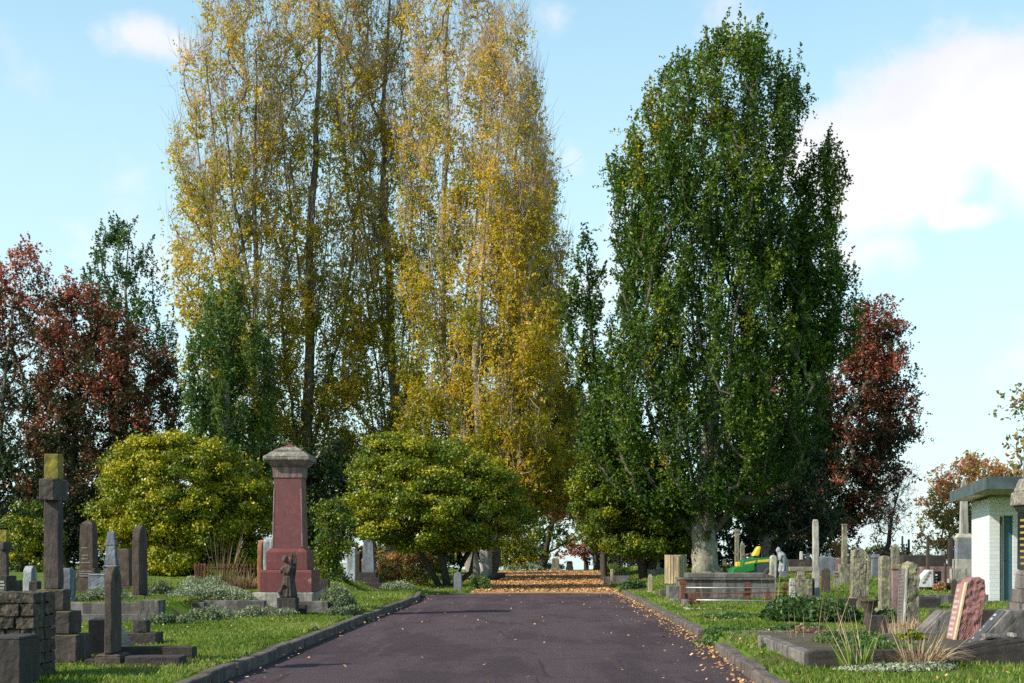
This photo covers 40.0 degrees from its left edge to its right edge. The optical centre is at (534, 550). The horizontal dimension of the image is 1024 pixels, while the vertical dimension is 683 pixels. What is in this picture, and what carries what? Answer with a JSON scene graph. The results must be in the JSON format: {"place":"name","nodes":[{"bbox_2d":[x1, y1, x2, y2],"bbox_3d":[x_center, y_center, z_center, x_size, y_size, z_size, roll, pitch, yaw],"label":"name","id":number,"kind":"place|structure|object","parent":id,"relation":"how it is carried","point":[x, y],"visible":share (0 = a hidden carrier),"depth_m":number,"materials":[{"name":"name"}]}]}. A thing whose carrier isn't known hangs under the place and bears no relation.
{"place":"outdoors","nodes":[
{"label":"outdoors","id":0,"kind":"place"},
{"bbox_2d":[221,594,752,682],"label":"road","id":1,"kind":"structure","parent":0,"point":[458,642],"depth_m":20.13,"materials":[{"name":"grey asphalt"}]},
{"bbox_2d":[0,0,1023,569],"label":"sky","id":2,"kind":"structure","parent":0,"point":[924,99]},
{"bbox_2d":[9,563,1023,682],"bbox_3d":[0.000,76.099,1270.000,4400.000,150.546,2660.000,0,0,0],"label":"ground","id":3,"kind":"structure","parent":0,"point":[178,608],"depth_m":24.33,"materials":[{"name":"green plant"}]},
{"bbox_2d":[0,530,22,590],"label":"stone cross","id":4,"kind":"object","parent":3,"relation":"on","point":[5,545],"visible":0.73,"depth_m":30.93,"materials":[{"name":"stone"}]},
{"bbox_2d":[0,633,39,682],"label":"concrete block","id":5,"kind":"structure","parent":3,"relation":"on","point":[19,657],"depth_m":13.22,"materials":[{"name":"grey concrete"}]},
{"bbox_2d":[0,590,55,676],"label":"stone pillar","id":6,"kind":"structure","parent":3,"relation":"on","point":[28,612],"depth_m":14.05,"materials":[{"name":"stone"}]},
{"bbox_2d":[23,566,36,590],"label":"headstone","id":7,"kind":"object","parent":3,"relation":"on","point":[29,573],"visible":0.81,"depth_m":33.01,"materials":[{"name":"grey stone"}]},
{"bbox_2d":[0,497,68,571],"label":"camellia bush","id":8,"kind":"object","parent":3,"relation":"on","point":[25,539],"visible":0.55,"depth_m":57.54,"materials":[{"name":"green plant"}]},
{"bbox_2d":[0,231,72,529],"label":"maple tree","id":9,"kind":"object","parent":3,"relation":"on","point":[8,342],"visible":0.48,"depth_m":66.64,"materials":[{"name":"red plant"}]},
{"bbox_2d":[0,426,95,569],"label":"evergreen tree","id":10,"kind":"object","parent":3,"relation":"on","point":[6,463],"visible":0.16,"depth_m":64.72,"materials":[{"name":"green plant"}]},
{"bbox_2d":[37,454,91,664],"bbox_3d":[-5.471,0.148,16.001,0.965,2.500,0.675,0,0,0],"label":"stone cross","id":11,"kind":"object","parent":3,"relation":"on","point":[72,643],"visible":0.66,"depth_m":15.91,"materials":[{"name":"stone"}]},
{"bbox_2d":[63,568,77,600],"bbox_3d":[-8.852,0.712,26.600,0.326,0.774,0.403,0,0,0],"label":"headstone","id":12,"kind":"object","parent":3,"relation":"on","point":[69,578],"visible":0.48,"depth_m":26.48,"materials":[{"name":"grey stone"}]},
{"bbox_2d":[76,521,100,591],"bbox_3d":[-10.239,0.235,32.298,0.581,1.857,0.603,0,0,0],"label":"obelisk","id":13,"kind":"object","parent":3,"relation":"on","point":[88,556],"visible":0.71,"depth_m":32.11,"materials":[{"name":"grey stone"}]},
{"bbox_2d":[0,265,190,567],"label":"maple tree","id":14,"kind":"object","parent":3,"relation":"on","point":[115,362],"visible":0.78,"depth_m":63.12,"materials":[{"name":"red plant"}]},
{"bbox_2d":[87,573,104,594],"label":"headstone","id":15,"kind":"object","parent":3,"relation":"on","point":[96,580],"visible":0.5,"depth_m":29.32,"materials":[{"name":"grey stone"}]},
{"bbox_2d":[78,586,135,599],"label":"silver shrub","id":16,"kind":"object","parent":3,"relation":"on","point":[99,593],"visible":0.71,"depth_m":27.17,"materials":[{"name":"green plant"}]},
{"bbox_2d":[102,532,122,591],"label":"grave pillar","id":17,"kind":"structure","parent":3,"relation":"on","point":[111,556],"depth_m":30.70,"materials":[{"name":"grey stone"}]},
{"bbox_2d":[88,618,137,654],"bbox_3d":[-5.165,1.105,17.176,0.474,0.572,0.652,0,0,0],"label":"gravestone","id":18,"kind":"object","parent":3,"relation":"on","point":[96,627],"visible":0.3,"depth_m":16.85,"materials":[{"name":"black stone"}]},
{"bbox_2d":[118,548,131,589],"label":"broken column","id":19,"kind":"structure","parent":3,"relation":"on","point":[125,559],"depth_m":34.15,"materials":[{"name":"brown stone"}]},
{"bbox_2d":[72,210,186,548],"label":"hornbeam tree","id":20,"kind":"object","parent":3,"relation":"on","point":[113,239],"visible":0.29,"depth_m":75.85,"materials":[{"name":"green plant"}]},
{"bbox_2d":[70,599,205,621],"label":"grave kerb","id":21,"kind":"structure","parent":3,"relation":"on","point":[140,609],"depth_m":25.05,"materials":[{"name":"stone"}]},
{"bbox_2d":[85,645,196,666],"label":"grave kerb","id":22,"kind":"structure","parent":3,"relation":"on","point":[165,654],"depth_m":16.40,"materials":[{"name":"stone"}]},
{"bbox_2d":[95,566,129,665],"bbox_3d":[-4.660,0.772,15.550,0.292,1.213,0.407,0,0,0],"label":"headstone","id":23,"kind":"object","parent":22,"relation":"on","point":[111,654],"visible":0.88,"depth_m":15.39,"materials":[{"name":"grey stone"}]},
{"bbox_2d":[132,525,150,596],"bbox_3d":[-8.192,0.284,29.200,0.358,1.621,0.725,0,0,0],"label":"headstone","id":24,"kind":"object","parent":3,"relation":"on","point":[139,567],"visible":0.73,"depth_m":28.96,"materials":[{"name":"grey stone"}]},
{"bbox_2d":[126,620,162,644],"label":"stone plinth","id":25,"kind":"structure","parent":3,"relation":"on","point":[141,633],"depth_m":19.29,"materials":[{"name":"stone"}]},
{"bbox_2d":[148,579,172,594],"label":"silver shrub","id":26,"kind":"object","parent":3,"relation":"on","point":[156,588],"visible":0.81,"depth_m":30.36,"materials":[{"name":"green plant"}]},
{"bbox_2d":[143,612,193,622],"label":"silver shrub","id":27,"kind":"object","parent":3,"relation":"on","point":[165,618],"visible":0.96,"depth_m":24.16,"materials":[{"name":"green plant"}]},
{"bbox_2d":[71,427,273,577],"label":"camellia bush","id":28,"kind":"object","parent":3,"relation":"on","point":[168,513],"visible":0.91,"depth_m":50.54,"materials":[{"name":"green plant"}]},
{"bbox_2d":[176,575,231,588],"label":"silver shrub","id":29,"kind":"object","parent":3,"relation":"on","point":[190,581],"visible":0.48,"depth_m":32.86,"materials":[{"name":"green plant"}]},
{"bbox_2d":[188,605,232,619],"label":"silver shrub","id":30,"kind":"object","parent":3,"relation":"on","point":[202,613],"visible":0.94,"depth_m":25.82,"materials":[{"name":"green plant"}]},
{"bbox_2d":[164,582,257,610],"bbox_3d":[-6.591,0.948,29.012,1.925,0.606,2.679,0,0,0],"label":"silver shrub","id":31,"kind":"object","parent":3,"relation":"on","point":[199,590],"visible":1,"depth_m":28.59,"materials":[{"name":"green plant"}]},
{"bbox_2d":[204,517,245,584],"bbox_3d":[-8.095,0.051,36.952,1.390,1.883,1.388,0,0,-24],"label":"flax plant","id":32,"kind":"object","parent":3,"relation":"on","point":[226,573],"visible":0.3,"depth_m":36.90,"materials":[{"name":"beige plant"}]},
{"bbox_2d":[194,563,257,585],"bbox_3d":[-7.912,0.675,36.626,1.695,0.710,1.348,0,0,0],"label":"iron fence","id":33,"kind":"object","parent":3,"relation":"on","point":[201,568],"visible":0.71,"depth_m":35.97,"materials":[{"name":"brown metal"}]},
{"bbox_2d":[156,0,303,549],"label":"poplar tree","id":34,"kind":"object","parent":3,"relation":"on","point":[211,209],"visible":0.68,"depth_m":67.44,"materials":[{"name":"yellow plant"}]},
{"bbox_2d":[176,258,283,554],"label":"hornbeam tree","id":35,"kind":"object","parent":3,"relation":"on","point":[225,361],"visible":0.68,"depth_m":59.66,"materials":[{"name":"green plant"}]},
{"bbox_2d":[221,562,256,589],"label":"flax plant","id":36,"kind":"object","parent":3,"relation":"on","point":[244,583],"visible":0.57,"depth_m":34.93,"materials":[{"name":"beige plant"}]},
{"bbox_2d":[231,600,299,617],"bbox_3d":[-5.215,1.110,27.061,1.423,0.338,1.160,0,0,0],"label":"silver shrub","id":37,"kind":"object","parent":3,"relation":"on","point":[252,610],"visible":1,"depth_m":26.81,"materials":[{"name":"green plant"}]},
{"bbox_2d":[206,600,329,611],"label":"grave kerb","id":38,"kind":"structure","parent":3,"relation":"on","point":[319,606],"depth_m":28.25,"materials":[{"name":"stone"}]},
{"bbox_2d":[252,444,321,607],"bbox_3d":[-5.351,-0.449,30.521,1.286,3.739,1.387,0,0,0],"label":"granite monument","id":39,"kind":"object","parent":3,"relation":"on","point":[290,464],"visible":0.92,"depth_m":30.23,"materials":[{"name":"stone"}]},
{"bbox_2d":[277,550,298,614],"bbox_3d":[-4.843,0.678,27.600,0.385,1.380,0.366,0,0,0],"label":"angel statue","id":40,"kind":"object","parent":3,"relation":"on","point":[288,594],"visible":0.88,"depth_m":27.50,"materials":[{"name":"stone"}]},
{"bbox_2d":[175,591,421,682],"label":"kerb","id":41,"kind":"structure","parent":3,"relation":"on","point":[222,672],"depth_m":18.68,"materials":[{"name":"concrete"}]},
{"bbox_2d":[260,430,362,573],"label":"evergreen tree","id":42,"kind":"object","parent":3,"relation":"on","point":[335,479],"visible":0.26,"depth_m":63.34,"materials":[{"name":"green plant"}]},
{"bbox_2d":[248,0,386,531],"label":"poplar tree","id":43,"kind":"object","parent":3,"relation":"on","point":[313,306],"visible":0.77,"depth_m":69.40,"materials":[{"name":"yellow plant"}]},
{"bbox_2d":[308,495,361,584],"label":"rose bush","id":44,"kind":"object","parent":3,"relation":"on","point":[324,540],"visible":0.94,"depth_m":43.74,"materials":[{"name":"green plant"}]},
{"bbox_2d":[316,580,356,607],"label":"silver shrub","id":45,"kind":"object","parent":3,"relation":"on","point":[335,596],"visible":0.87,"depth_m":29.01,"materials":[{"name":"green plant"}]},
{"bbox_2d":[324,603,371,621],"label":"silver shrub","id":46,"kind":"object","parent":3,"relation":"on","point":[350,609],"visible":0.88,"depth_m":27.67,"materials":[{"name":"green plant"}]},
{"bbox_2d":[346,549,355,581],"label":"headstone","id":47,"kind":"object","parent":3,"relation":"on","point":[351,565],"visible":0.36,"depth_m":48.35,"materials":[{"name":"grey stone"}]},
{"bbox_2d":[356,539,381,582],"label":"gravestone","id":48,"kind":"object","parent":3,"relation":"on","point":[368,574],"visible":0.89,"depth_m":49.81,"materials":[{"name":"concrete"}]},
{"bbox_2d":[315,0,446,569],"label":"poplar tree","id":49,"kind":"object","parent":3,"relation":"on","point":[382,125],"visible":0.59,"depth_m":71.17,"materials":[{"name":"yellow plant"}]},
{"bbox_2d":[352,541,412,570],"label":"background shrub","id":50,"kind":"object","parent":3,"relation":"on","point":[378,549],"visible":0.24,"depth_m":79.30,"materials":[{"name":"green plant"}]},
{"bbox_2d":[374,548,446,584],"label":"autumn shrub","id":51,"kind":"object","parent":3,"relation":"on","point":[407,575],"visible":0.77,"depth_m":54.62,"materials":[{"name":"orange plant"}]},
{"bbox_2d":[331,428,542,587],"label":"camellia bush","id":52,"kind":"object","parent":3,"relation":"on","point":[438,495],"visible":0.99,"depth_m":50.58,"materials":[{"name":"green plant"}]},
{"bbox_2d":[375,0,521,577],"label":"poplar tree","id":53,"kind":"object","parent":3,"relation":"on","point":[442,322],"visible":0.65,"depth_m":68.31,"materials":[{"name":"yellow plant"}]},
{"bbox_2d":[431,0,576,577],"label":"poplar tree","id":54,"kind":"object","parent":3,"relation":"on","point":[531,447],"visible":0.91,"depth_m":66.48,"materials":[{"name":"yellow plant"}]},
{"bbox_2d":[500,525,548,571],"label":"shrub","id":55,"kind":"object","parent":3,"relation":"on","point":[525,556],"visible":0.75,"depth_m":87.83,"materials":[{"name":"green plant"}]},
{"bbox_2d":[65,567,1009,682],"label":"fallen leaves","id":56,"kind":"object","parent":3,"relation":"on","point":[588,575],"visible":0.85,"depth_m":53.32,"materials":[{"name":"orange plant"}]},
{"bbox_2d":[487,35,588,574],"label":"poplar tree","id":57,"kind":"object","parent":3,"relation":"on","point":[554,496],"visible":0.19,"depth_m":72.51,"materials":[{"name":"yellow plant"}]},
{"bbox_2d":[500,455,585,569],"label":"autumn tree","id":58,"kind":"object","parent":3,"relation":"on","point":[548,537],"visible":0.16,"depth_m":97.45,"materials":[{"name":"orange plant"}]},
{"bbox_2d":[554,533,593,568],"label":"autumn tree","id":59,"kind":"object","parent":3,"relation":"on","point":[582,552],"visible":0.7,"depth_m":103.74,"materials":[{"name":"red plant"}]},
{"bbox_2d":[541,390,620,574],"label":"autumn tree","id":60,"kind":"object","parent":3,"relation":"on","point":[560,512],"visible":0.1,"depth_m":75.33,"materials":[{"name":"green plant"}]},
{"bbox_2d":[557,222,621,579],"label":"elm tree","id":61,"kind":"object","parent":3,"relation":"on","point":[590,369],"visible":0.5,"depth_m":63.89,"materials":[{"name":"green plant"}]},
{"bbox_2d":[559,431,693,578],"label":"camellia bush","id":62,"kind":"object","parent":3,"relation":"on","point":[617,524],"visible":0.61,"depth_m":58.93,"materials":[{"name":"green plant"}]},
{"bbox_2d":[622,590,705,638],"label":"kerb","id":63,"kind":"structure","parent":3,"relation":"on","point":[699,631],"depth_m":27.87,"materials":[{"name":"concrete"}]},
{"bbox_2d":[665,555,686,583],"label":"litter bin","id":64,"kind":"object","parent":3,"relation":"on","point":[675,565],"visible":0.79,"depth_m":45.81,"materials":[{"name":"wood"}]},
{"bbox_2d":[666,585,688,604],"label":"headstone","id":65,"kind":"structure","parent":3,"relation":"on","point":[672,592],"depth_m":36.20,"materials":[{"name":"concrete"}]},
{"bbox_2d":[644,509,734,567],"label":"evergreen tree","id":66,"kind":"object","parent":3,"relation":"on","point":[720,556],"visible":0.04,"depth_m":73.27,"materials":[{"name":"green plant"}]},
{"bbox_2d":[573,3,867,572],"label":"elm tree","id":67,"kind":"object","parent":3,"relation":"on","point":[711,497],"visible":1,"depth_m":56.48,"materials":[{"name":"green plant"}]},
{"bbox_2d":[689,626,762,640],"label":"leafy shrub","id":68,"kind":"object","parent":3,"relation":"on","point":[709,632],"visible":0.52,"depth_m":21.77,"materials":[{"name":"green plant"}]},
{"bbox_2d":[675,573,777,599],"bbox_3d":[5.065,0.970,37.395,2.586,0.765,1.314,0,0,0],"label":"tomb","id":69,"kind":"object","parent":3,"relation":"on","point":[719,579],"visible":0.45,"depth_m":36.90,"materials":[{"name":"stone"}]},
{"bbox_2d":[694,611,760,618],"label":"leafy shrub","id":70,"kind":"object","parent":3,"relation":"on","point":[725,615],"visible":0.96,"depth_m":26.71,"materials":[{"name":"green plant"}]},
{"bbox_2d":[679,579,787,603],"bbox_3d":[5.029,1.028,34.828,2.746,0.631,1.695,0,0,0],"label":"pipe railing","id":71,"kind":"object","parent":3,"relation":"on","point":[747,587],"visible":0.77,"depth_m":35.59,"materials":[{"name":"metal"}]},
{"bbox_2d":[715,643,789,682],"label":"kerb","id":72,"kind":"structure","parent":3,"relation":"on","point":[756,671],"depth_m":15.97,"materials":[{"name":"concrete"}]},
{"bbox_2d":[727,546,778,577],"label":"ride on mower","id":73,"kind":"object","parent":3,"relation":"on","point":[755,565],"visible":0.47,"depth_m":44.17,"materials":[{"name":"green paint"}]},
{"bbox_2d":[717,513,831,565],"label":"evergreen tree","id":74,"kind":"object","parent":3,"relation":"on","point":[790,552],"visible":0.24,"depth_m":75.16,"materials":[{"name":"green plant"}]},
{"bbox_2d":[724,440,857,556],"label":"bush","id":75,"kind":"object","parent":3,"relation":"on","point":[761,527],"visible":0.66,"depth_m":61.21,"materials":[{"name":"green plant"}]},
{"bbox_2d":[764,622,826,630],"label":"leafy shrub","id":76,"kind":"object","parent":3,"relation":"on","point":[782,627],"visible":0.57,"depth_m":22.57,"materials":[{"name":"green plant"}]},
{"bbox_2d":[788,567,812,596],"bbox_3d":[6.792,0.894,36.000,0.604,0.974,0.504,0,0,0],"label":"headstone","id":77,"kind":"object","parent":3,"relation":"on","point":[803,584],"visible":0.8,"depth_m":35.75,"materials":[{"name":"grey stone"}]},
{"bbox_2d":[757,593,862,621],"bbox_3d":[4.974,1.004,25.436,1.763,0.533,1.777,0,0,23],"label":"leafy shrub","id":78,"kind":"object","parent":3,"relation":"on","point":[793,606],"visible":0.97,"depth_m":25.00,"materials":[{"name":"green plant"}]},
{"bbox_2d":[812,519,819,596],"bbox_3d":[7.292,0.285,36.500,0.190,2.198,0.185,0,0,0],"label":"stone post","id":79,"kind":"object","parent":3,"relation":"on","point":[815,552],"visible":0.83,"depth_m":36.42,"materials":[{"name":"stone"}]},
{"bbox_2d":[720,290,934,556],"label":"maple tree","id":80,"kind":"object","parent":3,"relation":"on","point":[886,433],"visible":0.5,"depth_m":66.82,"materials":[{"name":"red plant"}]},
{"bbox_2d":[802,609,883,666],"bbox_3d":[3.334,0.905,15.331,0.922,0.843,0.725,0,0,-35],"label":"strap plant","id":81,"kind":"object","parent":3,"relation":"on","point":[850,659],"visible":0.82,"depth_m":15.26,"materials":[{"name":"green plant"}]},
{"bbox_2d":[838,524,850,583],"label":"column monument","id":82,"kind":"object","parent":3,"relation":"on","point":[844,566],"depth_m":43.91,"materials":[{"name":"stone"}]},
{"bbox_2d":[849,548,866,607],"bbox_3d":[7.224,0.670,31.499,0.361,1.457,0.300,0,0,0],"label":"headstone","id":83,"kind":"object","parent":3,"relation":"on","point":[857,586],"visible":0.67,"depth_m":31.37,"materials":[{"name":"stone"}]},
{"bbox_2d":[866,615,887,632],"bbox_3d":[5.077,1.184,20.900,0.286,0.456,0.246,0,0,0],"label":"grave pedestal","id":84,"kind":"object","parent":3,"relation":"on","point":[873,626],"visible":0.36,"depth_m":20.78,"materials":[{"name":"stone"}]},
{"bbox_2d":[848,538,919,562],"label":"background shrub","id":85,"kind":"object","parent":3,"relation":"on","point":[870,549],"visible":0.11,"depth_m":89.58,"materials":[{"name":"green plant"}]},
{"bbox_2d":[874,556,896,611],"bbox_3d":[7.073,0.741,28.499,0.383,1.288,0.484,0,0,0],"label":"headstone","id":86,"kind":"object","parent":3,"relation":"on","point":[884,581],"visible":0.66,"depth_m":28.36,"materials":[{"name":"stone"}]},
{"bbox_2d":[757,632,1023,667],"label":"grave kerb","id":87,"kind":"structure","parent":3,"relation":"on","point":[805,649],"depth_m":15.61,"materials":[{"name":"stone"}]},
{"bbox_2d":[812,628,892,644],"bbox_3d":[4.094,1.106,18.129,1.059,0.199,1.614,0,0,0],"label":"leafy shrub","id":88,"kind":"object","parent":87,"relation":"on","point":[837,635],"visible":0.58,"depth_m":17.93,"materials":[{"name":"green plant"}]},
{"bbox_2d":[833,637,928,648],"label":"leafy shrub","id":89,"kind":"object","parent":87,"relation":"on","point":[882,644],"visible":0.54,"depth_m":16.42,"materials":[{"name":"green plant"}]},
{"bbox_2d":[878,610,923,633],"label":"dry grass tuft","id":90,"kind":"object","parent":87,"relation":"on","point":[901,628],"visible":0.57,"depth_m":19.99,"materials":[{"name":"beige plant"}]},
{"bbox_2d":[858,457,929,556],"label":"autumn tree","id":91,"kind":"object","parent":3,"relation":"on","point":[890,525],"visible":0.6,"depth_m":83.90,"materials":[{"name":"brown plant"}]},
{"bbox_2d":[832,660,958,672],"bbox_3d":[3.880,1.238,15.099,1.383,0.140,0.648,0,0,0],"label":"silver shrub","id":92,"kind":"object","parent":3,"relation":"on","point":[900,666],"visible":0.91,"depth_m":15.00,"materials":[{"name":"green plant"}]},
{"bbox_2d":[890,544,900,608],"bbox_3d":[7.926,0.616,31.000,0.254,1.540,0.254,0,0,0],"label":"pillar monument","id":93,"kind":"object","parent":3,"relation":"on","point":[895,559],"visible":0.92,"depth_m":30.92,"materials":[{"name":"stone"}]},
{"bbox_2d":[897,561,919,622],"bbox_3d":[6.023,0.826,22.749,0.280,1.319,0.536,0,0,0],"label":"headstone","id":94,"kind":"object","parent":3,"relation":"on","point":[908,588],"visible":0.71,"depth_m":22.50,"materials":[{"name":"stone"}]},
{"bbox_2d":[868,618,981,663],"bbox_3d":[4.193,0.985,15.384,1.457,0.634,1.094,0,0,0],"label":"strap plant","id":95,"kind":"object","parent":3,"relation":"on","point":[913,656],"visible":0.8,"depth_m":15.28,"materials":[{"name":"beige plant"}]},
{"bbox_2d":[900,555,950,584],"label":"grave wall","id":96,"kind":"structure","parent":3,"relation":"on","point":[935,560],"depth_m":44.50,"materials":[{"name":"stone"}]},
{"bbox_2d":[915,609,951,635],"bbox_3d":[6.002,1.158,21.050,0.788,0.553,0.514,0,0,0],"label":"gravestone","id":97,"kind":"object","parent":3,"relation":"on","point":[936,617],"visible":0.45,"depth_m":20.80,"materials":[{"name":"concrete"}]},
{"bbox_2d":[947,478,971,583],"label":"obelisk","id":98,"kind":"object","parent":3,"relation":"on","point":[960,570],"visible":0.73,"depth_m":42.85,"materials":[{"name":"stone"}]},
{"bbox_2d":[907,449,1022,560],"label":"autumn tree","id":99,"kind":"object","parent":3,"relation":"on","point":[971,470],"visible":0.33,"depth_m":87.67,"materials":[{"name":"orange plant"}]},
{"bbox_2d":[946,576,985,639],"bbox_3d":[5.763,0.922,18.904,0.477,1.160,0.438,0,0,0],"label":"headstone","id":100,"kind":"object","parent":3,"relation":"on","point":[967,611],"visible":0.83,"depth_m":18.70,"materials":[{"name":"pink stone"}]},
{"bbox_2d":[950,477,1021,600],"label":"shed","id":101,"kind":"structure","parent":3,"relation":"on","point":[994,535],"depth_m":35.45,"materials":[{"name":"beige paint"}]},
{"bbox_2d":[1004,516,1011,600],"bbox_3d":[11.924,0.270,35.509,0.232,2.309,0.082,0,0,0],"label":"door","id":102,"kind":"structure","parent":101,"relation":"in","point":[1007,519],"depth_m":35.50,"materials":[{"name":"teal paint"}]},
{"bbox_2d":[967,609,1023,642],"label":"gravestone","id":103,"kind":"object","parent":3,"relation":"on","point":[1002,623],"visible":0.47,"depth_m":17.50,"materials":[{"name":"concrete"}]},
{"bbox_2d":[988,382,1023,476],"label":"autumn tree","id":104,"kind":"object","parent":3,"relation":"on","point":[1017,449],"visible":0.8,"depth_m":45.98,"materials":[{"name":"green plant"}]},
{"bbox_2d":[1007,458,1023,609],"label":"granite monument","id":105,"kind":"object","parent":3,"relation":"on","point":[1017,504],"visible":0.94,"depth_m":23.58,"materials":[{"name":"stone"}]},
{"bbox_2d":[470,571,620,593],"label":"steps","id":106,"kind":"structure","parent":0,"point":[557,591],"depth_m":48.85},
{"bbox_2d":[468,572,491,588],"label":"leafy shrub","id":107,"kind":"object","parent":106,"relation":"on","point":[482,582],"visible":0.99,"depth_m":49.81,"materials":[{"name":"green plant"}]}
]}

